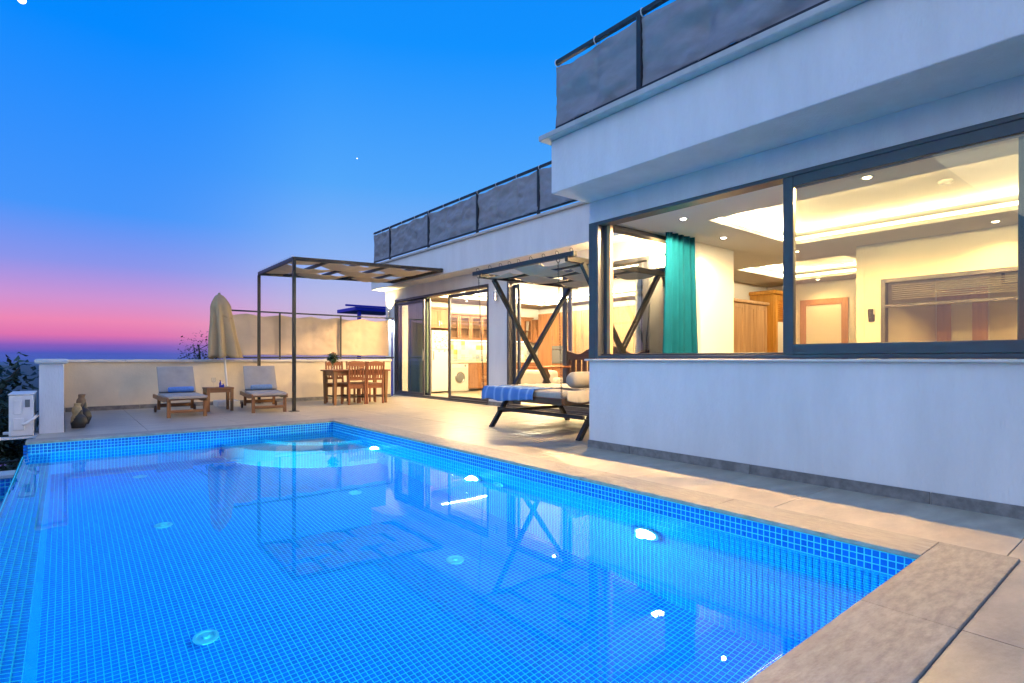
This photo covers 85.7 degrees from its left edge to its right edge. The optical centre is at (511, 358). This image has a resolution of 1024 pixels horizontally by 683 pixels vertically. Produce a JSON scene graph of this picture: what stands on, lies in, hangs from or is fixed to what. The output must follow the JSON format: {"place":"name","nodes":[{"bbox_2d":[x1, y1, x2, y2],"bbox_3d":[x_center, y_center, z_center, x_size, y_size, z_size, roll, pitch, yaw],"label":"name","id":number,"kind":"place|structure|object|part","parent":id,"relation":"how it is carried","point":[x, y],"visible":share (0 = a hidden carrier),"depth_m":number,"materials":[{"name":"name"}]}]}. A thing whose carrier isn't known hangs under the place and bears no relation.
{"place":"outdoors","nodes":[
{"label":"outdoors","id":0,"kind":"place"},
{"bbox_2d":[0,478,11,489],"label":"overflow basin","id":1,"kind":"object","parent":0,"point":[4,484],"visible":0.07,"depth_m":6.46,"materials":[{"name":"teal tile"}]},
{"bbox_2d":[0,489,7,505],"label":"basin water","id":2,"kind":"structure","parent":1,"relation":"in","point":[2,494],"depth_m":6.23,"materials":[{"name":"blue liquid"}]},
{"bbox_2d":[0,470,15,478],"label":"basin coping","id":3,"kind":"object","parent":1,"relation":"on","point":[6,474],"depth_m":6.48,"materials":[{"name":"stone"}]},
{"bbox_2d":[0,365,38,429],"bbox_3d":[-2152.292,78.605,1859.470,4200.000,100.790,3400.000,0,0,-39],"label":"hill","id":4,"kind":"structure","parent":0,"point":[27,370],"depth_m":2114.70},
{"bbox_2d":[0,362,38,442],"bbox_3d":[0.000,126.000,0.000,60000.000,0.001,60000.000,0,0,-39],"label":"sea","id":5,"kind":"structure","parent":0,"point":[3,363],"depth_m":14745.78,"materials":[{"name":"blue liquid"}]},
{"bbox_2d":[0,0,734,361],"label":"sky","id":6,"kind":"structure","parent":0,"point":[157,156],"materials":[{"name":"blue"}]},
{"bbox_2d":[521,367,559,369],"bbox_3d":[0.946,0.615,15.898,1.500,0.770,0.900,0,0,-39],"label":"kitchen table","id":7,"kind":"object","parent":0,"point":[535,368],"visible":0.23,"depth_m":15.28,"materials":[{"name":"brown wood"}]},
{"bbox_2d":[538,305,634,376],"bbox_3d":[2.557,-0.250,16.947,0.625,2.500,4.700,0,0,-39],"label":"tall cabinet","id":8,"kind":"object","parent":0,"point":[549,354],"visible":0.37,"depth_m":17.21,"materials":[{"name":"brown wood"}]},
{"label":"door","id":9,"kind":"part","parent":8,"relation":"part of","materials":[{"name":"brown wood"}]},
{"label":"door","id":10,"kind":"part","parent":8,"relation":"part of","materials":[{"name":"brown wood"}]},
{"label":"door","id":11,"kind":"part","parent":8,"relation":"part of","materials":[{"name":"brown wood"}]},
{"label":"door","id":12,"kind":"part","parent":8,"relation":"part of","materials":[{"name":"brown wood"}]},
{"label":"door","id":13,"kind":"part","parent":8,"relation":"part of","materials":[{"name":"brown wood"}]},
{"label":"door","id":14,"kind":"part","parent":8,"relation":"part of","materials":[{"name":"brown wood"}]},
{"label":"door","id":15,"kind":"part","parent":8,"relation":"part of","materials":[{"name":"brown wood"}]},
{"bbox_3d":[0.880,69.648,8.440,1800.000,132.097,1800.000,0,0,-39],"label":"ground","id":16,"kind":"structure","parent":0,"visible":0},
{"bbox_2d":[0,456,18,470],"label":"shrub","id":17,"kind":"object","parent":16,"relation":"on","point":[6,468],"visible":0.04,"depth_m":8.52,"materials":[{"name":"green plant"}]},
{"bbox_2d":[0,460,18,470],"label":"garden railing","id":18,"kind":"object","parent":16,"relation":"on","point":[16,461],"visible":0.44,"depth_m":7.10,"materials":[{"name":"black metal"}]},
{"bbox_2d":[0,410,38,469],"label":"shrub","id":19,"kind":"object","parent":16,"relation":"on","point":[12,449],"visible":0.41,"depth_m":11.51,"materials":[{"name":"green plant"}]},
{"bbox_2d":[0,352,38,444],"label":"olive tree","id":20,"kind":"object","parent":16,"relation":"on","point":[12,378],"visible":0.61,"depth_m":10.07,"materials":[{"name":"green plant"}]},
{"bbox_2d":[178,333,218,358],"bbox_3d":[-8.079,1.502,14.408,1.305,4.479,1.326,0,0,-39],"label":"bush","id":21,"kind":"object","parent":16,"relation":"on","point":[199,355],"visible":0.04,"depth_m":14.33,"materials":[{"name":"green plant"}]},
{"bbox_2d":[337,304,385,358],"bbox_3d":[-5.169,0.900,19.467,2.100,5.400,1.650,0,0,-39],"label":"parasol","id":22,"kind":"object","parent":16,"relation":"on","point":[359,310],"visible":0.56,"depth_m":18.92,"materials":[{"name":"blue fabric"}]},
{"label":"plinth","id":23,"kind":"structure","parent":16,"relation":"on","visible":0},
{"bbox_2d":[0,422,915,575],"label":"pool basin","id":24,"kind":"object","parent":23,"relation":"in","point":[882,562],"visible":0.09,"depth_m":4.49,"materials":[{"name":"teal tile"}]},
{"bbox_2d":[0,430,892,682],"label":"pool water","id":25,"kind":"structure","parent":24,"relation":"in","point":[328,556],"depth_m":2.90,"materials":[{"name":"blue liquid"}]},
{"bbox_2d":[25,417,1019,682],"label":"pool coping","id":26,"kind":"object","parent":24,"relation":"on","point":[911,621],"visible":0.98,"depth_m":2.44,"materials":[{"name":"beige stone"}]},
{"bbox_2d":[36,395,1023,682],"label":"deck","id":27,"kind":"structure","parent":23,"relation":"on","point":[986,643],"depth_m":4.59,"materials":[{"name":"beige tile"}]},
{"bbox_2d":[34,359,68,433],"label":"side wall","id":28,"kind":"structure","parent":27,"relation":"on","point":[51,399],"depth_m":7.51,"materials":[{"name":"paint"}]},
{"bbox_2d":[0,391,38,440],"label":"electrical box","id":29,"kind":"object","parent":28,"relation":"attached to","point":[23,415],"visible":0.95,"depth_m":7.28,"materials":[{"name":"white plastic"}]},
{"bbox_2d":[70,403,87,428],"bbox_3d":[-6.343,0.835,8.092,0.202,0.372,0.191,0,0,-39],"label":"floor vase","id":30,"kind":"object","parent":27,"relation":"on","point":[79,419],"visible":0.98,"depth_m":8.03,"materials":[{"name":"grey"}]},
{"bbox_2d":[76,394,91,423],"bbox_3d":[-6.655,0.785,8.572,0.212,0.472,0.201,0,0,-39],"label":"floor vase","id":31,"kind":"object","parent":27,"relation":"on","point":[81,399],"visible":0.58,"depth_m":8.53,"materials":[{"name":"brown ceramic"}]},
{"bbox_2d":[153,366,208,417],"bbox_3d":[-6.191,0.584,10.275,0.690,0.871,1.900,0,0,-39],"label":"sun lounger","id":32,"kind":"object","parent":27,"relation":"on","point":[178,376],"visible":0.98,"depth_m":10.40,"materials":[{"name":"white fabric"}]},
{"bbox_2d":[168,386,193,392],"bbox_3d":[-6.220,0.575,10.382,0.420,0.104,0.104,0,0,-41],"label":"rolled towel","id":33,"kind":"object","parent":32,"relation":"on","point":[182,389],"visible":1,"depth_m":10.35,"materials":[{"name":"blue fabric"}]},
{"bbox_2d":[202,386,233,411],"bbox_3d":[-5.736,0.787,10.786,0.480,0.465,0.420,0,0,-39],"label":"side table","id":34,"kind":"object","parent":27,"relation":"on","point":[207,391],"visible":0.83,"depth_m":10.70,"materials":[{"name":"brown wood"}]},
{"bbox_2d":[208,293,242,406],"bbox_3d":[-6.166,-0.198,11.893,0.687,2.434,0.596,0,0,-39],"label":"parasol","id":35,"kind":"object","parent":27,"relation":"on","point":[223,342],"visible":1,"depth_m":11.73,"materials":[{"name":"beige fabric"}]},
{"bbox_2d":[64,359,391,411],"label":"parapet wall","id":36,"kind":"structure","parent":27,"relation":"on","point":[109,384],"depth_m":11.49,"materials":[{"name":"beige paint"}]},
{"bbox_2d":[240,366,287,412],"bbox_3d":[-5.041,0.584,11.160,0.690,0.871,1.900,0,0,-32],"label":"sun lounger","id":37,"kind":"object","parent":27,"relation":"on","point":[257,375],"visible":0.97,"depth_m":11.33,"materials":[{"name":"white fabric"}]},
{"bbox_2d":[251,384,271,389],"bbox_3d":[-5.094,0.575,11.232,0.400,0.104,0.104,0,0,-34],"label":"rolled towel","id":38,"kind":"object","parent":37,"relation":"on","point":[261,387],"visible":1,"depth_m":11.20,"materials":[{"name":"blue fabric"}]},
{"bbox_2d":[216,310,393,395],"bbox_3d":[-5.027,0.086,13.816,4.500,2.428,0.112,0,0,-39],"label":"canvas fence","id":39,"kind":"object","parent":27,"relation":"on","point":[340,337],"visible":0.84,"depth_m":13.90,"materials":[{"name":"beige fabric"}]},
{"bbox_2d":[325,361,350,403],"bbox_3d":[-4.031,0.535,12.779,0.430,0.970,0.497,0,0,-39],"label":"dining chair","id":40,"kind":"object","parent":27,"relation":"on","point":[336,364],"visible":0.49,"depth_m":12.84,"materials":[{"name":"brown wood"}]},
{"bbox_2d":[255,255,442,411],"bbox_3d":[-3.704,-0.533,12.614,3.421,3.105,2.620,0,0,-39],"label":"pergola","id":41,"kind":"object","parent":27,"relation":"on","point":[350,272],"visible":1,"depth_m":12.16,"materials":[{"name":"black metal"}]},
{"bbox_2d":[340,361,366,404],"bbox_3d":[-3.532,0.535,12.338,0.430,0.970,0.497,0,0,-39],"label":"dining chair","id":42,"kind":"object","parent":27,"relation":"on","point":[357,386],"visible":0.91,"depth_m":12.21,"materials":[{"name":"brown wood"}]},
{"bbox_2d":[320,369,389,404],"bbox_3d":[-3.569,0.632,12.621,1.360,0.775,0.740,0,0,-39],"label":"dining table","id":43,"kind":"object","parent":27,"relation":"on","point":[334,373],"visible":0.73,"depth_m":12.43,"materials":[{"name":"brown wood"}]},
{"bbox_2d":[327,352,338,367],"bbox_3d":[-3.993,0.043,12.322,0.292,0.402,0.309,0,0,-39],"label":"potted plant","id":44,"kind":"object","parent":43,"relation":"on","point":[332,358],"visible":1,"depth_m":12.29,"materials":[{"name":"green plant"}]},
{"bbox_2d":[346,361,370,401],"bbox_3d":[-3.643,0.535,13.094,0.430,0.970,0.497,0,0,-39],"label":"dining chair","id":45,"kind":"object","parent":27,"relation":"on","point":[354,390],"visible":0.41,"depth_m":13.08,"materials":[{"name":"brown wood"}]},
{"bbox_2d":[359,361,384,403],"bbox_3d":[-3.204,0.535,12.616,0.430,0.970,0.497,0,0,-39],"label":"dining chair","id":46,"kind":"object","parent":27,"relation":"on","point":[374,385],"visible":0.89,"depth_m":12.49,"materials":[{"name":"brown wood"}]},
{"bbox_2d":[472,248,664,440],"bbox_3d":[0.838,-0.157,8.071,2.030,2.386,2.120,0,0,-39],"label":"swing bed","id":47,"kind":"object","parent":27,"relation":"on","point":[535,271],"visible":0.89,"depth_m":7.88,"materials":[{"name":"black metal"}]},
{"bbox_2d":[481,385,552,400],"bbox_3d":[0.053,0.496,7.846,0.388,0.209,1.142,0,0,-39],"label":"blue throw","id":48,"kind":"object","parent":47,"relation":"on","point":[503,392],"visible":1,"depth_m":7.74,"materials":[{"name":"blue fabric"}]},
{"bbox_2d":[505,383,588,402],"bbox_3d":[0.776,0.481,8.051,1.551,0.183,1.686,0,0,-39],"label":"cream throw","id":49,"kind":"object","parent":47,"relation":"on","point":[578,395],"visible":0.5,"depth_m":7.16,"materials":[{"name":"beige fabric"}]},
{"bbox_2d":[566,371,588,387],"bbox_3d":[1.112,0.285,7.598,0.900,0.224,0.224,0,0,-39],"label":"bolster","id":50,"kind":"object","parent":49,"relation":"on","point":[577,379],"visible":0.52,"depth_m":7.32,"materials":[{"name":"white fabric"}]},
{"bbox_2d":[368,0,1023,519],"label":"villa","id":51,"kind":"object","parent":27,"relation":"on","point":[764,152],"visible":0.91,"depth_m":5.00,"materials":[{"name":"paint"}]},
{"bbox_2d":[408,298,429,392],"bbox_3d":[-2.547,-0.370,15.093,0.091,2.660,1.152,0,0,-40],"label":"curtain","id":52,"kind":"object","parent":51,"relation":"hanging from","point":[415,346],"visible":0.68,"depth_m":15.13,"materials":[{"name":"grey fabric"}]},
{"bbox_2d":[431,330,447,391],"bbox_3d":[-2.270,0.070,16.385,0.600,1.800,0.691,0,0,-39],"label":"fridge","id":53,"kind":"object","parent":51,"relation":"on","point":[439,361],"visible":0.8,"depth_m":16.13,"materials":[{"name":"white metal"}]},
{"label":"lower door","id":54,"kind":"part","parent":53,"relation":"part of","materials":[{"name":"white metal"}]},
{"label":"upper door","id":55,"kind":"part","parent":53,"relation":"part of","materials":[{"name":"white metal"}]},
{"bbox_2d":[393,284,488,404],"bbox_3d":[-1.867,-0.318,13.905,0.220,2.665,4.446,0,0,-39],"label":"sliding door","id":56,"kind":"structure","parent":51,"relation":"in","point":[398,304],"depth_m":14.32,"materials":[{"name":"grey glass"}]},
{"bbox_2d":[431,306,451,328],"bbox_3d":[-2.294,-1.210,16.455,0.830,0.620,0.602,0,0,-39],"label":"fridge cupboard","id":57,"kind":"object","parent":51,"relation":"attached to","point":[439,317],"visible":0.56,"depth_m":16.24,"materials":[{"name":"brown wood"}]},
{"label":"door","id":58,"kind":"part","parent":57,"relation":"part of","materials":[{"name":"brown wood"}]},
{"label":"door","id":59,"kind":"part","parent":57,"relation":"part of","materials":[{"name":"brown wood"}]},
{"bbox_2d":[451,363,467,391],"bbox_3d":[-1.733,0.560,16.882,0.620,0.840,0.595,0,0,-39],"label":"washing machine","id":60,"kind":"object","parent":51,"relation":"on","point":[459,376],"visible":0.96,"depth_m":16.65,"materials":[{"name":"white metal"}]},
{"bbox_2d":[373,160,577,262],"bbox_3d":[-0.717,-3.122,11.799,0.157,0.944,10.131,0,0,-39],"label":"roof railing","id":61,"kind":"object","parent":51,"relation":"on","point":[522,197],"visible":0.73,"depth_m":11.84,"materials":[{"name":"grey glass"}]},
{"bbox_2d":[442,313,533,341],"bbox_3d":[-0.710,-0.984,17.867,3.430,0.832,0.405,0,0,-39],"label":"wall cupboard","id":62,"kind":"object","parent":51,"relation":"attached to","point":[466,327],"depth_m":17.42,"materials":[{"name":"brown wood"}]},
{"bbox_2d":[447,315,458,339],"bbox_3d":[-1.774,-0.960,16.809,0.417,0.750,0.055,0,0,-39],"label":"door","id":63,"kind":"structure","parent":62,"relation":"in","point":[452,338],"depth_m":16.90,"materials":[{"name":"brown wood"}]},
{"bbox_2d":[459,315,470,339],"bbox_3d":[-1.444,-0.960,17.077,0.417,0.750,0.055,0,0,-39],"label":"door","id":64,"kind":"structure","parent":62,"relation":"in","point":[460,316],"depth_m":17.06,"materials":[{"name":"brown wood"}]},
{"bbox_2d":[471,316,481,339],"bbox_3d":[-1.114,-0.960,17.344,0.417,0.750,0.055,0,0,-39],"label":"door","id":65,"kind":"structure","parent":62,"relation":"in","point":[472,317],"depth_m":17.30,"materials":[{"name":"brown wood"}]},
{"bbox_2d":[482,317,486,339],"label":"door","id":66,"kind":"structure","parent":62,"relation":"in","point":[483,318],"depth_m":17.52,"materials":[{"name":"brown wood"}]},
{"bbox_2d":[523,319,531,341],"bbox_3d":[0.536,-0.960,18.683,0.417,0.750,0.055,0,0,-39],"label":"door","id":67,"kind":"structure","parent":62,"relation":"in","point":[523,319],"depth_m":18.76,"materials":[{"name":"brown wood"}]},
{"bbox_2d":[447,361,537,391],"bbox_3d":[-0.480,0.540,17.925,4.100,0.920,0.605,0,0,-39],"label":"base cabinet","id":68,"kind":"object","parent":51,"relation":"on","point":[475,374],"visible":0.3,"depth_m":17.10,"materials":[{"name":"brown wood"}]},
{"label":"door","id":69,"kind":"part","parent":68,"relation":"part of","materials":[{"name":"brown wood"}]},
{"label":"door","id":70,"kind":"part","parent":68,"relation":"part of","materials":[{"name":"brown wood"}]},
{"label":"door","id":71,"kind":"part","parent":68,"relation":"part of","materials":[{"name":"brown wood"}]},
{"bbox_2d":[493,291,497,299],"bbox_3d":[-0.347,-1.350,11.848,0.110,0.180,0.080,0,0,-39],"label":"wall light","id":72,"kind":"object","parent":51,"relation":"attached to","point":[495,295],"visible":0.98,"depth_m":11.81,"materials":[{"name":"silver metal"}]},
{"bbox_2d":[527,320,537,342],"bbox_3d":[0.895,-0.950,19.040,0.540,0.800,0.585,0,0,-39],"label":"cabinet","id":73,"kind":"object","parent":51,"relation":"attached to","point":[534,331],"visible":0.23,"depth_m":18.93,"materials":[{"name":"brown wood"}]},
{"bbox_2d":[521,370,561,383],"bbox_3d":[0.666,0.580,13.346,0.950,0.640,2.190,0,0,-39],"label":"sofa","id":74,"kind":"object","parent":51,"relation":"on","point":[532,377],"visible":0.18,"depth_m":12.72,"materials":[{"name":"beige fabric"}]},
{"bbox_2d":[506,255,649,415],"bbox_3d":[1.094,-0.318,10.255,0.220,2.665,3.646,0,0,-39],"label":"sliding door","id":75,"kind":"structure","parent":51,"relation":"in","point":[513,289],"depth_m":10.34,"materials":[{"name":"grey glass"}]},
{"bbox_2d":[604,225,665,355],"bbox_3d":[1.616,-0.775,6.809,1.510,1.550,0.140,0,0,-39],"label":"window","id":76,"kind":"structure","parent":51,"relation":"in","point":[618,229],"depth_m":6.40,"materials":[{"name":"black glass"}]},
{"bbox_2d":[656,254,664,286],"bbox_3d":[2.311,-1.361,8.441,0.275,0.481,0.200,0,0,-39],"label":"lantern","id":77,"kind":"object","parent":51,"relation":"attached to","point":[660,260],"visible":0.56,"depth_m":8.35,"materials":[{"name":"white metal"}]},
{"bbox_2d":[662,232,697,352],"bbox_3d":[2.136,-0.300,6.926,0.766,2.500,0.123,0,0,-37],"label":"curtain","id":78,"kind":"object","parent":51,"relation":"hanging from","point":[680,322],"visible":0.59,"depth_m":6.90,"materials":[{"name":"teal fabric"}]},
{"bbox_2d":[555,0,829,127],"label":"roof railing","id":79,"kind":"object","parent":51,"relation":"on","point":[641,51],"visible":0.97,"depth_m":5.00,"materials":[{"name":"glass"}]},
{"bbox_2d":[734,298,769,352],"bbox_3d":[4.330,-0.050,10.598,1.400,2.100,0.575,0,0,-39],"label":"wardrobe","id":80,"kind":"object","parent":51,"relation":"on","point":[750,326],"visible":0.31,"depth_m":10.39,"materials":[{"name":"brown wood"}]},
{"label":"door","id":81,"kind":"part","parent":80,"relation":"part of","materials":[{"name":"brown wood"}]},
{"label":"door","id":82,"kind":"part","parent":80,"relation":"part of","materials":[{"name":"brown wood"}]},
{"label":"door","id":83,"kind":"part","parent":80,"relation":"part of","materials":[{"name":"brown wood"}]},
{"bbox_2d":[749,290,782,351],"bbox_3d":[5.362,-0.190,11.454,0.760,2.380,0.555,0,0,-39],"label":"tall cabinet","id":84,"kind":"object","parent":51,"relation":"on","point":[774,298],"visible":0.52,"depth_m":11.15,"materials":[{"name":"orange wood"}]},
{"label":"door","id":85,"kind":"part","parent":84,"relation":"part of","materials":[{"name":"orange wood"}]},
{"bbox_2d":[589,112,1023,358],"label":"window","id":86,"kind":"structure","parent":51,"relation":"in","point":[1010,127],"depth_m":4.48,"materials":[{"name":"grey glass"}]},
{"bbox_2d":[800,297,847,354],"bbox_3d":[6.223,-0.100,11.036,0.030,2.200,0.900,0,0,-39],"label":"inner door","id":87,"kind":"structure","parent":51,"relation":"in","point":[821,320],"depth_m":11.02,"materials":[{"name":"brown wood"}]},
{"bbox_2d":[860,175,873,179],"bbox_3d":[3.029,-1.544,4.711,0.104,0.018,0.104,0,0,-39],"label":"ceiling spot","id":88,"kind":"object","parent":51,"relation":"attached to","point":[866,177],"visible":1,"depth_m":4.70,"materials":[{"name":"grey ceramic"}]},
{"bbox_2d":[868,309,874,321],"bbox_3d":[4.845,-0.585,7.458,0.076,0.170,0.070,0,0,-39],"label":"wall lamp","id":89,"kind":"object","parent":51,"relation":"attached to","point":[871,316],"visible":1,"depth_m":7.45,"materials":[{"name":"black metal"}]},
{"bbox_2d":[938,178,953,184],"bbox_3d":[4.181,-1.704,5.323,0.120,0.030,0.120,0,0,-39],"label":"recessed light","id":90,"kind":"object","parent":51,"relation":"attached to","point":[945,181],"visible":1,"depth_m":5.29,"materials":[{"name":"plastic"}]},
{"bbox_2d":[881,266,1017,341],"bbox_3d":[5.888,-0.455,6.341,0.165,1.210,2.830,0,0,-39],"label":"inner window","id":91,"kind":"structure","parent":51,"relation":"in","point":[884,282],"depth_m":6.93,"materials":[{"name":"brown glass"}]},
{"bbox_2d":[937,287,987,353],"bbox_3d":[7.599,-0.100,9.332,0.040,2.200,0.680,0,0,-39],"label":"inner door","id":92,"kind":"structure","parent":51,"relation":"in","point":[959,321],"depth_m":9.32,"materials":[{"name":"brown wood"}]},
{"bbox_2d":[1001,272,1017,283],"bbox_3d":[8.172,-1.340,8.625,0.040,0.280,0.800,0,0,-39],"label":"inner window","id":93,"kind":"structure","parent":51,"relation":"in","point":[1012,273],"depth_m":8.86,"materials":[{"name":"glass"}]},
{"bbox_2d":[1017,136,1023,339],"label":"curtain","id":94,"kind":"object","parent":51,"relation":"hanging from","point":[1020,319],"visible":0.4,"depth_m":3.73,"materials":[{"name":"beige fabric"}]}
]}

